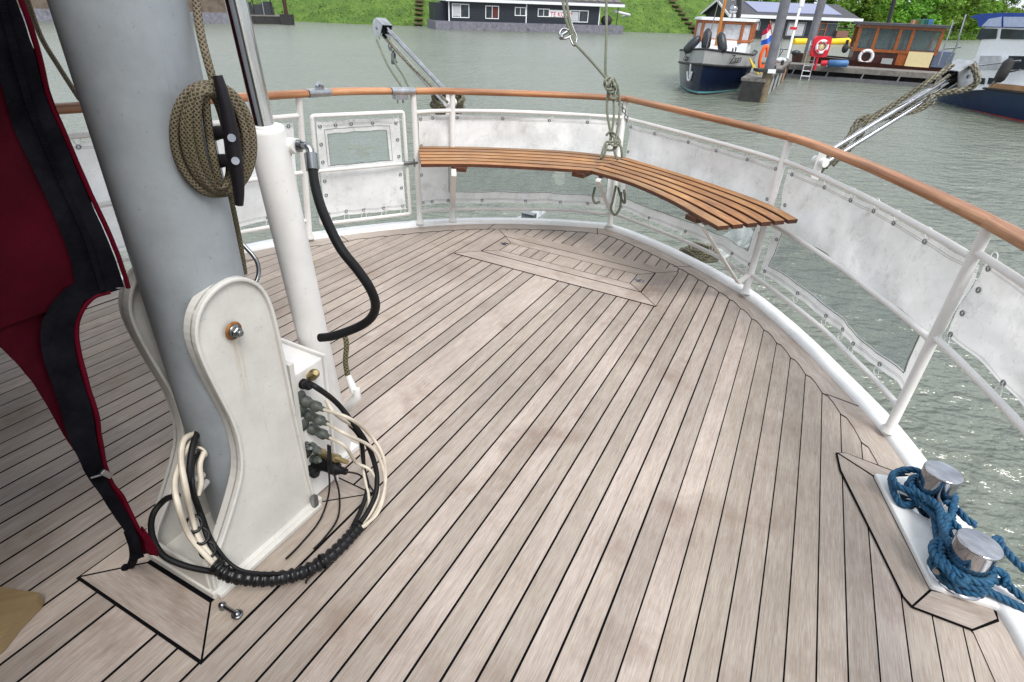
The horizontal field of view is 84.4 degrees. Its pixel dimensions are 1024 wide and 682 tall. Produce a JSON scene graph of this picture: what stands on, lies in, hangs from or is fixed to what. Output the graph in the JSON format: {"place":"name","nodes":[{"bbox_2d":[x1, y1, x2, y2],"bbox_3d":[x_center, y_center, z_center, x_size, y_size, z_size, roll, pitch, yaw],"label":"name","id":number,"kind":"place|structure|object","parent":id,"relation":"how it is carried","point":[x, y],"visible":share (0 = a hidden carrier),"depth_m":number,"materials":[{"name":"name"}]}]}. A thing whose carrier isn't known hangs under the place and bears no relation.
{"place":"outdoors","nodes":[
{"label":"outdoors","id":0,"kind":"place"},
{"bbox_2d":[0,587,44,653],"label":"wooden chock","id":1,"kind":"object","parent":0,"point":[19,609],"visible":1,"depth_m":1.60,"materials":[{"name":"wood"}]},
{"bbox_2d":[24,19,1023,603],"bbox_3d":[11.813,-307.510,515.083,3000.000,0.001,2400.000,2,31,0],"label":"water","id":2,"kind":"structure","parent":0,"point":[956,417],"depth_m":17.80,"materials":[{"name":"liquid"}]},
{"bbox_2d":[17,0,229,23],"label":"barge","id":3,"kind":"object","parent":2,"relation":"on","point":[214,11],"depth_m":64.62},
{"bbox_2d":[248,0,280,23],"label":"work pontoon","id":4,"kind":"object","parent":2,"relation":"on","point":[263,12],"visible":0.69,"depth_m":68.10,"materials":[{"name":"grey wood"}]},
{"bbox_2d":[280,0,294,24],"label":"mooring pole","id":5,"kind":"object","parent":2,"relation":"in","point":[286,18],"visible":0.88,"depth_m":67.64,"materials":[{"name":"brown wood"}]},
{"bbox_2d":[0,217,1023,681],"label":"deck","id":6,"kind":"structure","parent":2,"relation":"in","point":[586,485],"depth_m":2.16,"materials":[{"name":"brown wood"}]},
{"bbox_2d":[76,477,372,664],"bbox_3d":[-0.932,0.652,1.935,0.550,0.013,0.740,17,32,21],"label":"mast step frame","id":7,"kind":"object","parent":6,"relation":"on","point":[191,621],"visible":0.53,"depth_m":1.73,"materials":[{"name":"brown wood"}]},
{"bbox_2d":[118,268,321,598],"bbox_3d":[-0.884,0.234,1.700,0.324,0.962,0.460,17,32,21],"label":"mast housing","id":8,"kind":"object","parent":7,"relation":"on","point":[271,502],"visible":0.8,"depth_m":1.68,"materials":[{"name":"beige paint"}]},
{"bbox_2d":[47,0,260,523],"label":"mast","id":9,"kind":"object","parent":8,"relation":"on","point":[134,68],"visible":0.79,"depth_m":1.24,"materials":[{"name":"metal"}]},
{"bbox_2d":[0,0,158,570],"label":"sail cover","id":10,"kind":"object","parent":9,"relation":"hanging from","point":[59,272],"visible":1,"depth_m":1.06,"materials":[{"name":"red fabric"}]},
{"bbox_2d":[169,80,256,197],"bbox_3d":[-0.671,-0.446,1.268,0.099,0.262,0.180,17,32,21],"label":"rope coil","id":11,"kind":"object","parent":9,"relation":"attached to","point":[191,109],"visible":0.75,"depth_m":1.24,"materials":[{"name":"fabric"}]},
{"bbox_2d":[192,0,247,274],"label":"halyard","id":12,"kind":"object","parent":9,"relation":"attached to","point":[201,36],"visible":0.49,"depth_m":1.20,"materials":[{"name":"fabric"}]},
{"bbox_2d":[148,431,364,587],"bbox_3d":[-0.758,0.512,1.679,0.576,0.508,0.244,-4,32,-10],"label":"cable bundle","id":13,"kind":"object","parent":8,"relation":"attached to","point":[212,554],"visible":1,"depth_m":1.63,"materials":[{"name":"plastic"}]},
{"bbox_2d":[324,399,370,508],"bbox_3d":[-0.557,0.380,1.929,0.100,0.447,0.284,-8,33,-17],"label":"cable","id":14,"kind":"object","parent":13,"relation":"attached to","point":[328,404],"visible":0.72,"depth_m":1.99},
{"bbox_2d":[329,436,379,523],"bbox_3d":[-0.517,0.467,1.931,0.134,0.309,0.166,-16,36,-28],"label":"cable","id":15,"kind":"object","parent":13,"relation":"attached to","point":[354,460],"visible":0.85,"depth_m":1.96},
{"bbox_2d":[323,408,386,527],"bbox_3d":[-0.497,0.402,1.906,0.177,0.436,0.167,-22,39,-34],"label":"cable","id":16,"kind":"object","parent":13,"relation":"attached to","point":[361,426],"visible":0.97,"depth_m":1.97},
{"bbox_2d":[326,422,386,527],"bbox_3d":[-0.501,0.436,1.917,0.160,0.367,0.169,-18,37,-29],"label":"cable","id":17,"kind":"object","parent":13,"relation":"attached to","point":[367,444],"visible":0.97,"depth_m":1.93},
{"bbox_2d":[348,425,369,525],"bbox_3d":[-0.536,0.463,1.974,0.061,0.254,0.256,-3,32,-9],"label":"cable","id":18,"kind":"object","parent":13,"relation":"attached to","point":[364,499],"visible":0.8,"depth_m":2.01,"materials":[{"name":"black rubber"}]},
{"bbox_2d":[281,338,348,494],"bbox_3d":[-0.730,0.307,1.987,0.387,0.570,0.161,17,32,21],"label":"junction box","id":19,"kind":"object","parent":8,"relation":"attached to","point":[311,365],"visible":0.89,"depth_m":1.91,"materials":[{"name":"white paint"}]},
{"bbox_2d":[285,444,330,559],"bbox_3d":[-0.678,0.522,1.867,0.075,0.303,0.266,17,32,21],"label":"cable","id":20,"kind":"object","parent":19,"relation":"attached to","point":[308,535],"visible":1,"depth_m":1.91,"materials":[{"name":"black rubber"}]},
{"bbox_2d":[313,445,340,549],"bbox_3d":[-0.618,0.514,1.893,0.043,0.298,0.233,5,31,5],"label":"cable","id":21,"kind":"object","parent":19,"relation":"attached to","point":[330,530],"visible":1,"depth_m":1.93,"materials":[{"name":"black rubber"}]},
{"bbox_2d":[304,379,379,522],"bbox_3d":[-0.544,0.351,1.918,0.158,0.506,0.246,-25,41,-37],"label":"cable","id":22,"kind":"object","parent":19,"relation":"attached to","point":[335,402],"visible":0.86,"depth_m":1.97,"materials":[{"name":"black rubber"}]},
{"bbox_2d":[218,601,242,619],"bbox_3d":[-0.832,0.797,1.670,0.088,0.027,0.033,17,32,21],"label":"deck eye","id":23,"kind":"object","parent":7,"relation":"on","point":[236,614],"visible":1,"depth_m":1.66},
{"bbox_2d":[224,0,361,458],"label":"hydraulic ram","id":24,"kind":"object","parent":6,"relation":"on","point":[277,147],"visible":0.81,"depth_m":1.66,"materials":[{"name":"white paint"}]},
{"bbox_2d":[308,168,379,341],"bbox_3d":[-0.508,-0.212,1.621,0.285,0.510,0.122,27,39,34],"label":"hydraulic hose","id":25,"kind":"object","parent":24,"relation":"attached to","point":[350,261],"visible":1,"depth_m":1.56,"materials":[{"name":"black rubber"}]},
{"bbox_2d":[343,336,349,376],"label":"rope","id":26,"kind":"object","parent":24,"relation":"on","point":[345,356],"visible":0.69,"depth_m":1.96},
{"bbox_2d":[516,211,545,217],"bbox_3d":[0.168,-1.192,5.410,0.201,0.116,0.476,17,32,21],"label":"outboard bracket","id":27,"kind":"object","parent":6,"relation":"attached to","point":[534,214],"visible":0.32,"depth_m":5.33,"materials":[{"name":"white paint"}]},
{"bbox_2d":[55,82,1023,435],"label":"guard rail","id":28,"kind":"object","parent":6,"relation":"on","point":[989,224],"visible":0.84,"depth_m":3.39,"materials":[{"name":"white metal"}]},
{"bbox_2d":[25,0,78,100],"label":"running rope","id":29,"kind":"object","parent":28,"relation":"attached to","point":[53,58],"visible":0.88,"depth_m":2.72,"materials":[{"name":"fabric"}]},
{"bbox_2d":[72,119,296,252],"bbox_3d":[-2.258,-0.765,3.118,0.265,0.846,2.435,21,36,28],"label":"canvas screen","id":30,"kind":"object","parent":28,"relation":"attached to","point":[251,210],"visible":0.12,"depth_m":3.32,"materials":[{"name":"fabric"}]},
{"bbox_2d":[310,110,417,225],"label":"rail gate","id":31,"kind":"structure","parent":28,"relation":"attached to","point":[363,187],"depth_m":4.32,"materials":[{"name":"white paint"}]},
{"bbox_2d":[372,17,456,114],"bbox_3d":[-0.863,-2.335,5.002,0.123,0.880,1.103,-25,40,-37],"label":"davit","id":32,"kind":"object","parent":28,"relation":"attached to","point":[384,26],"visible":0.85,"depth_m":4.98,"materials":[{"name":"metal"}]},
{"bbox_2d":[376,39,402,86],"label":"tackle rope","id":33,"kind":"object","parent":32,"relation":"hanging from","point":[389,68],"visible":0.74,"depth_m":4.99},
{"bbox_2d":[388,43,397,64],"bbox_3d":[-1.070,-2.573,5.041,0.064,0.183,0.126,-18,37,-30],"label":"davit block","id":34,"kind":"object","parent":32,"relation":"hanging from","point":[393,55],"depth_m":5.03,"materials":[{"name":"metal"}]},
{"bbox_2d":[386,37,448,102],"bbox_3d":[-0.809,-2.311,4.805,0.042,0.423,0.945,-22,38,-34],"label":"tackle rope","id":35,"kind":"object","parent":32,"relation":"hanging from","point":[412,67],"visible":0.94,"depth_m":4.83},
{"bbox_2d":[429,94,465,114],"bbox_3d":[-0.572,-2.115,5.039,0.326,0.260,0.235,2,31,-1],"label":"rope coil","id":36,"kind":"object","parent":32,"relation":"hanging from","point":[435,103],"visible":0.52,"depth_m":4.97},
{"bbox_2d":[418,113,620,211],"bbox_3d":[0.100,-1.537,4.836,1.793,0.863,0.263,-5,32,-11],"label":"canvas screen","id":37,"kind":"object","parent":28,"relation":"attached to","point":[562,134],"visible":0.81,"depth_m":4.81,"materials":[{"name":"grey"}]},
{"bbox_2d":[419,146,797,283],"bbox_3d":[0.635,-1.066,4.399,2.840,0.526,1.661,17,32,21],"label":"stern bench","id":38,"kind":"object","parent":28,"relation":"attached to","point":[716,207],"visible":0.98,"depth_m":4.14,"materials":[{"name":"brown wood"}]},
{"bbox_2d":[592,185,625,215],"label":"rope loops","id":39,"kind":"object","parent":38,"relation":"hanging from","point":[613,197],"visible":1,"depth_m":4.34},
{"bbox_2d":[619,123,777,268],"bbox_3d":[1.370,-1.198,4.444,0.219,0.768,1.672,-15,35,-27],"label":"canvas screen","id":40,"kind":"object","parent":28,"relation":"attached to","point":[750,176],"visible":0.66,"depth_m":4.39,"materials":[{"name":"grey"}]},
{"bbox_2d":[714,227,752,258],"bbox_3d":[1.964,-0.911,5.126,0.410,0.060,1.279,17,32,21],"label":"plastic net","id":41,"kind":"object","parent":28,"relation":"attached to","point":[739,242],"visible":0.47,"depth_m":5.22,"materials":[{"name":"white"}]},
{"bbox_2d":[679,241,718,262],"bbox_3d":[1.601,-0.761,4.821,0.345,0.109,0.254,17,32,21],"label":"rope coil","id":42,"kind":"object","parent":41,"relation":"on","point":[697,254],"visible":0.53,"depth_m":4.74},
{"bbox_2d":[761,169,978,388],"bbox_3d":[1.849,-0.426,3.146,0.149,0.781,1.649,-1,31,-5],"label":"canvas screen","id":43,"kind":"object","parent":28,"relation":"attached to","point":[910,272],"visible":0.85,"depth_m":2.96,"materials":[{"name":"grey"}]},
{"bbox_2d":[773,247,906,365],"bbox_3d":[1.847,-0.299,3.217,0.099,0.273,1.381,-1,31,-5],"label":"window","id":44,"kind":"structure","parent":43,"relation":"in","point":[885,345],"depth_m":2.82,"materials":[{"name":"glass"}]},
{"bbox_2d":[810,59,978,179],"bbox_3d":[2.581,-1.429,3.899,1.132,0.924,0.141,-8,33,-17],"label":"davit","id":45,"kind":"object","parent":28,"relation":"attached to","point":[961,74],"visible":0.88,"depth_m":3.81,"materials":[{"name":"metal"}]},
{"bbox_2d":[801,72,946,172],"bbox_3d":[2.541,-1.539,3.990,0.798,0.725,0.096,3,31,2],"label":"tackle rope","id":46,"kind":"object","parent":45,"relation":"hanging from","point":[852,132],"visible":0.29,"depth_m":4.03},
{"bbox_2d":[826,74,950,156],"bbox_3d":[2.594,-1.547,3.949,0.667,0.614,0.059,5,31,5],"label":"tackle rope","id":47,"kind":"object","parent":45,"relation":"hanging from","point":[941,80],"visible":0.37,"depth_m":3.80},
{"bbox_2d":[831,62,954,166],"bbox_3d":[2.582,-1.532,3.864,0.572,0.697,0.076,6,31,6],"label":"tackle rope","id":48,"kind":"object","parent":45,"relation":"hanging from","point":[922,85],"visible":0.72,"depth_m":3.79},
{"bbox_2d":[825,62,981,168],"bbox_3d":[2.726,-1.578,4.000,0.795,0.749,0.154,8,32,9],"label":"tackle rope","id":49,"kind":"object","parent":45,"relation":"hanging from","point":[975,72],"visible":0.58,"depth_m":3.82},
{"bbox_2d":[880,94,934,122],"bbox_3d":[2.686,-1.582,3.880,0.338,0.232,0.086,9,32,12],"label":"tackle rope","id":50,"kind":"object","parent":45,"relation":"hanging from","point":[925,104],"visible":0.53,"depth_m":3.83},
{"bbox_2d":[944,251,1023,406],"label":"canvas screen","id":51,"kind":"object","parent":28,"relation":"attached to","point":[986,328],"visible":0.88,"depth_m":2.13,"materials":[{"name":"fabric"}]},
{"bbox_2d":[454,229,677,306],"bbox_3d":[0.416,-0.602,4.304,1.565,0.016,0.720,17,32,21],"label":"deck hatch","id":52,"kind":"object","parent":6,"relation":"on","point":[640,282],"visible":1,"depth_m":4.26,"materials":[{"name":"brown wood"}]},
{"bbox_2d":[836,452,1003,630],"bbox_3d":[1.551,0.645,2.128,0.361,0.219,0.848,6,31,7],"label":"mooring bollard","id":53,"kind":"object","parent":6,"relation":"on","point":[902,537],"visible":0.81,"depth_m":2.06,"materials":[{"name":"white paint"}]},
{"bbox_2d":[887,466,1023,612],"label":"mooring rope","id":54,"kind":"object","parent":53,"relation":"attached to","point":[950,575],"visible":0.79,"depth_m":1.98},
{"bbox_2d":[427,0,624,33],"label":"houseboat","id":55,"kind":"object","parent":2,"relation":"on","point":[507,15],"visible":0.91,"depth_m":72.16,"materials":[{"name":"grey wood"}]},
{"bbox_2d":[452,3,468,17],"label":"window","id":56,"kind":"structure","parent":55,"relation":"in","point":[458,10],"depth_m":70.10,"materials":[{"name":"white glass"}]},
{"bbox_2d":[485,5,498,18],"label":"window","id":57,"kind":"structure","parent":55,"relation":"in","point":[491,12],"depth_m":71.19,"materials":[{"name":"white glass"}]},
{"bbox_2d":[515,7,525,15],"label":"window","id":58,"kind":"structure","parent":55,"relation":"in","point":[519,11],"depth_m":72.06,"materials":[{"name":"white glass"}]},
{"bbox_2d":[537,8,549,16],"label":"window","id":59,"kind":"structure","parent":55,"relation":"in","point":[541,12],"depth_m":72.93,"materials":[{"name":"white glass"}]},
{"bbox_2d":[549,10,571,16],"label":"for sale banner","id":60,"kind":"object","parent":55,"relation":"attached to","point":[555,13],"visible":0.56,"depth_m":73.41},
{"bbox_2d":[570,10,588,22],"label":"window","id":61,"kind":"structure","parent":55,"relation":"in","point":[577,15],"depth_m":74.35,"materials":[{"name":"white glass"}]},
{"bbox_2d":[678,0,759,94],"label":"motor boat","id":62,"kind":"object","parent":2,"relation":"on","point":[712,69],"visible":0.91,"depth_m":27.43,"materials":[{"name":"blue metal"}]},
{"bbox_2d":[683,35,700,53],"bbox_3d":[8.382,-13.803,26.325,0.716,0.777,0.422,2,31,0],"label":"fender","id":63,"kind":"object","parent":62,"relation":"on","point":[694,42],"visible":1,"depth_m":26.18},
{"bbox_2d":[701,28,711,47],"bbox_3d":[8.966,-13.895,26.008,0.424,0.892,0.546,2,31,0],"label":"fender","id":64,"kind":"object","parent":62,"relation":"on","point":[706,33],"visible":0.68,"depth_m":25.88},
{"bbox_2d":[717,32,726,52],"bbox_3d":[9.586,-13.614,25.777,0.419,0.854,0.611,-16,36,-28],"label":"fender","id":65,"kind":"object","parent":62,"relation":"on","point":[721,42],"visible":0.99,"depth_m":25.64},
{"bbox_2d":[758,45,768,67],"bbox_3d":[12.998,-14.664,29.201,0.499,1.171,0.186,2,31,0],"label":"lifebuoy","id":66,"kind":"object","parent":62,"relation":"hanging from","point":[764,47],"visible":0.86,"depth_m":29.10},
{"bbox_2d":[761,20,776,64],"bbox_3d":[13.517,-15.631,29.595,0.466,1.992,1.399,-9,33,-18],"label":"flag","id":67,"kind":"object","parent":62,"relation":"attached to","point":[766,36],"visible":0.95,"depth_m":29.70,"materials":[{"name":"multicoloured fabric"}]},
{"bbox_2d":[738,60,791,102],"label":"finger jetty","id":68,"kind":"object","parent":2,"relation":"on","point":[752,83],"visible":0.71,"depth_m":25.17,"materials":[{"name":"concrete"}]},
{"bbox_2d":[786,0,804,58],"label":"pole","id":69,"kind":"object","parent":68,"relation":"on","point":[801,4],"visible":1,"depth_m":31.65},
{"bbox_2d":[759,0,790,101],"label":"mooring pile","id":70,"kind":"object","parent":2,"relation":"in","point":[780,21],"visible":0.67,"depth_m":24.11,"materials":[{"name":"metal"}]},
{"bbox_2d":[700,0,863,40],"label":"houseboat","id":71,"kind":"object","parent":2,"relation":"on","point":[765,13],"visible":0.48,"depth_m":78.56,"materials":[{"name":"white wood"}]},
{"bbox_2d":[785,22,806,35],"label":"window","id":72,"kind":"structure","parent":71,"relation":"in","point":[801,26],"depth_m":78.59,"materials":[{"name":"white glass"}]},
{"bbox_2d":[825,23,837,36],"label":"window","id":73,"kind":"structure","parent":71,"relation":"in","point":[831,28],"depth_m":79.44,"materials":[{"name":"grey glass"}]},
{"bbox_2d":[834,31,848,36],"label":"wooden crate","id":74,"kind":"object","parent":71,"relation":"on","point":[841,33],"visible":1,"depth_m":79.54,"materials":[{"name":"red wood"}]},
{"bbox_2d":[801,0,826,62],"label":"mooring pile","id":75,"kind":"object","parent":2,"relation":"in","point":[817,18],"visible":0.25,"depth_m":35.02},
{"bbox_2d":[792,38,850,43],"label":"inflatable pontoon","id":76,"kind":"object","parent":2,"relation":"on","point":[804,40],"visible":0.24,"depth_m":71.08,"materials":[{"name":"yellow plastic"}]},
{"bbox_2d":[761,60,940,87],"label":"long jetty","id":77,"kind":"object","parent":2,"relation":"on","point":[889,76],"visible":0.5,"depth_m":33.64,"materials":[{"name":"grey wood"}]},
{"bbox_2d":[799,41,814,79],"bbox_3d":[17.802,-16.764,33.783,0.529,2.082,1.092,16,34,22],"label":"ladder","id":78,"kind":"object","parent":77,"relation":"attached to","point":[807,65],"visible":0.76,"depth_m":33.83,"materials":[{"name":"metal"}]},
{"bbox_2d":[809,36,831,69],"bbox_3d":[18.066,-16.900,33.212,1.000,1.790,0.375,2,31,0],"label":"lifebuoy stand","id":79,"kind":"object","parent":77,"relation":"on","point":[820,46],"visible":1,"depth_m":32.97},
{"bbox_2d":[827,60,848,66],"bbox_3d":[19.268,-16.404,33.400,1.118,0.421,0.370,15,33,20],"label":"blue fender","id":80,"kind":"object","parent":77,"relation":"on","point":[837,63],"visible":1,"depth_m":33.28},
{"bbox_2d":[792,0,954,71],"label":"wheelhouse boat","id":81,"kind":"object","parent":2,"relation":"on","point":[921,59],"visible":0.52,"depth_m":35.33,"materials":[{"name":"brown wood"}]},
{"bbox_2d":[858,49,873,61],"bbox_3d":[22.568,-18.117,36.025,0.903,0.910,0.224,13,33,18],"label":"lifebuoy","id":82,"kind":"object","parent":81,"relation":"hanging from","point":[870,51],"visible":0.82,"depth_m":35.91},
{"bbox_2d":[937,13,1023,121],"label":"motor yacht","id":83,"kind":"object","parent":2,"relation":"on","point":[1001,35],"visible":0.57,"depth_m":23.83,"materials":[{"name":"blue metal"}]},
{"bbox_2d":[979,56,1001,68],"bbox_3d":[20.341,-11.861,24.052,0.040,0.568,1.061,-6,32,-13],"label":"cabin window","id":84,"kind":"structure","parent":83,"relation":"in","point":[983,59],"depth_m":24.03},
{"bbox_2d":[982,17,1001,26],"bbox_3d":[20.344,-13.492,23.876,0.040,0.376,0.862,-6,32,-13],"label":"canopy window","id":85,"kind":"structure","parent":83,"relation":"in","point":[993,22],"depth_m":23.83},
{"bbox_2d":[994,58,1014,82],"bbox_3d":[20.000,-10.981,22.964,0.427,0.914,0.468,2,31,0],"label":"fender","id":86,"kind":"object","parent":83,"relation":"attached to","point":[1003,71],"visible":1,"depth_m":22.84,"materials":[{"name":"grey rubber"}]},
{"bbox_2d":[1003,17,1023,26],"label":"canopy window","id":87,"kind":"structure","parent":83,"relation":"in","point":[1007,21],"depth_m":23.14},
{"bbox_2d":[1008,56,1023,69],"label":"cabin window","id":88,"kind":"structure","parent":83,"relation":"in","point":[1018,65],"depth_m":23.02,"materials":[{"name":"black glass"}]},
{"bbox_2d":[558,22,577,45],"bbox_3d":[0.441,-2.415,4.446,0.154,0.168,0.111,-2,31,-7],"label":"snap shackle","id":89,"kind":"object","parent":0,"point":[561,35],"visible":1,"depth_m":4.44,"materials":[{"name":"metal"}]},
{"bbox_2d":[561,0,575,46],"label":"hanging rope","id":90,"kind":"object","parent":89,"relation":"hanging from","point":[565,18],"visible":1,"depth_m":4.44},
{"bbox_2d":[565,0,575,43],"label":"hanging rope","id":91,"kind":"object","parent":90,"relation":"hanging from","point":[568,15],"visible":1,"depth_m":4.44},
{"bbox_2d":[575,43,611,84],"bbox_3d":[0.646,-2.180,4.439,0.369,0.270,0.060,23,37,30],"label":"hanging rope","id":92,"kind":"object","parent":89,"relation":"hanging from","point":[591,61],"visible":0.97,"depth_m":4.44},
{"bbox_2d":[600,76,622,159],"bbox_3d":[0.791,-1.738,4.412,0.185,0.554,0.428,3,31,1],"label":"knotted rope","id":93,"kind":"object","parent":92,"relation":"hanging from","point":[616,140],"visible":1,"depth_m":4.40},
{"bbox_2d":[604,0,610,87],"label":"hanging rope","id":94,"kind":"object","parent":93,"relation":"attached to","point":[606,35],"visible":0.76,"depth_m":4.44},
{"bbox_2d":[248,0,981,35],"bbox_3d":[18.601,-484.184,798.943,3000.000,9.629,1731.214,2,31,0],"label":"grass bank","id":95,"kind":"structure","parent":0,"point":[641,15],"depth_m":78.99,"materials":[{"name":"plant"}]},
{"bbox_2d":[414,0,423,23],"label":"bank steps","id":96,"kind":"structure","parent":95,"relation":"on","point":[419,12],"depth_m":77.34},
{"bbox_2d":[252,0,709,33],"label":"bank weeds","id":97,"kind":"object","parent":95,"relation":"on","point":[438,0],"visible":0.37,"depth_m":78.49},
{"bbox_2d":[669,0,694,31],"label":"steps","id":98,"kind":"structure","parent":95,"relation":"on","point":[683,17],"depth_m":85.38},
{"bbox_2d":[810,0,864,26],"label":"tree","id":99,"kind":"object","parent":95,"relation":"on","point":[844,4],"visible":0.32,"depth_m":93.82,"materials":[{"name":"green plant"}]},
{"bbox_2d":[840,0,883,28],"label":"tree","id":100,"kind":"object","parent":95,"relation":"on","point":[865,5],"visible":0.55,"depth_m":93.88,"materials":[{"name":"green plant"}]},
{"bbox_2d":[850,0,903,29],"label":"tree","id":101,"kind":"object","parent":95,"relation":"on","point":[884,4],"visible":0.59,"depth_m":93.93,"materials":[{"name":"green plant"}]},
{"bbox_2d":[885,0,934,29],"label":"tree","id":102,"kind":"object","parent":95,"relation":"on","point":[913,8],"visible":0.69,"depth_m":95.16,"materials":[{"name":"green plant"}]},
{"bbox_2d":[837,28,982,39],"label":"shore reeds","id":103,"kind":"object","parent":95,"relation":"on","point":[969,35],"visible":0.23,"depth_m":97.36,"materials":[{"name":"plant"}]},
{"bbox_2d":[915,0,943,31],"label":"tree","id":104,"kind":"object","parent":95,"relation":"on","point":[933,16],"visible":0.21,"depth_m":96.98,"materials":[{"name":"green plant"}]},
{"bbox_2d":[910,0,966,31],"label":"tree","id":105,"kind":"object","parent":95,"relation":"on","point":[944,5],"visible":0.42,"depth_m":98.86,"materials":[{"name":"green plant"}]},
{"bbox_2d":[927,0,971,29],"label":"tree","id":106,"kind":"object","parent":95,"relation":"on","point":[963,12],"visible":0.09,"depth_m":101.54,"materials":[{"name":"green plant"}]},
{"bbox_2d":[945,0,983,33],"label":"tree","id":107,"kind":"object","parent":95,"relation":"on","point":[959,22],"visible":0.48,"depth_m":100.91,"materials":[{"name":"green plant"}]},
{"bbox_2d":[959,0,997,30],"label":"tree","id":108,"kind":"object","parent":95,"relation":"on","point":[981,10],"visible":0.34,"depth_m":104.90,"materials":[{"name":"green plant"}]},
{"bbox_2d":[963,0,997,32],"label":"tree","id":109,"kind":"object","parent":95,"relation":"on","point":[992,1],"visible":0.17,"depth_m":105.73,"materials":[{"name":"green plant"}]},
{"bbox_2d":[999,0,1021,12],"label":"tree","id":110,"kind":"object","parent":95,"relation":"on","point":[1007,10],"visible":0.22,"depth_m":111.35,"materials":[{"name":"green plant"}]},
{"bbox_2d":[748,0,1023,8],"label":"sky","id":111,"kind":"structure","parent":0,"point":[1022,3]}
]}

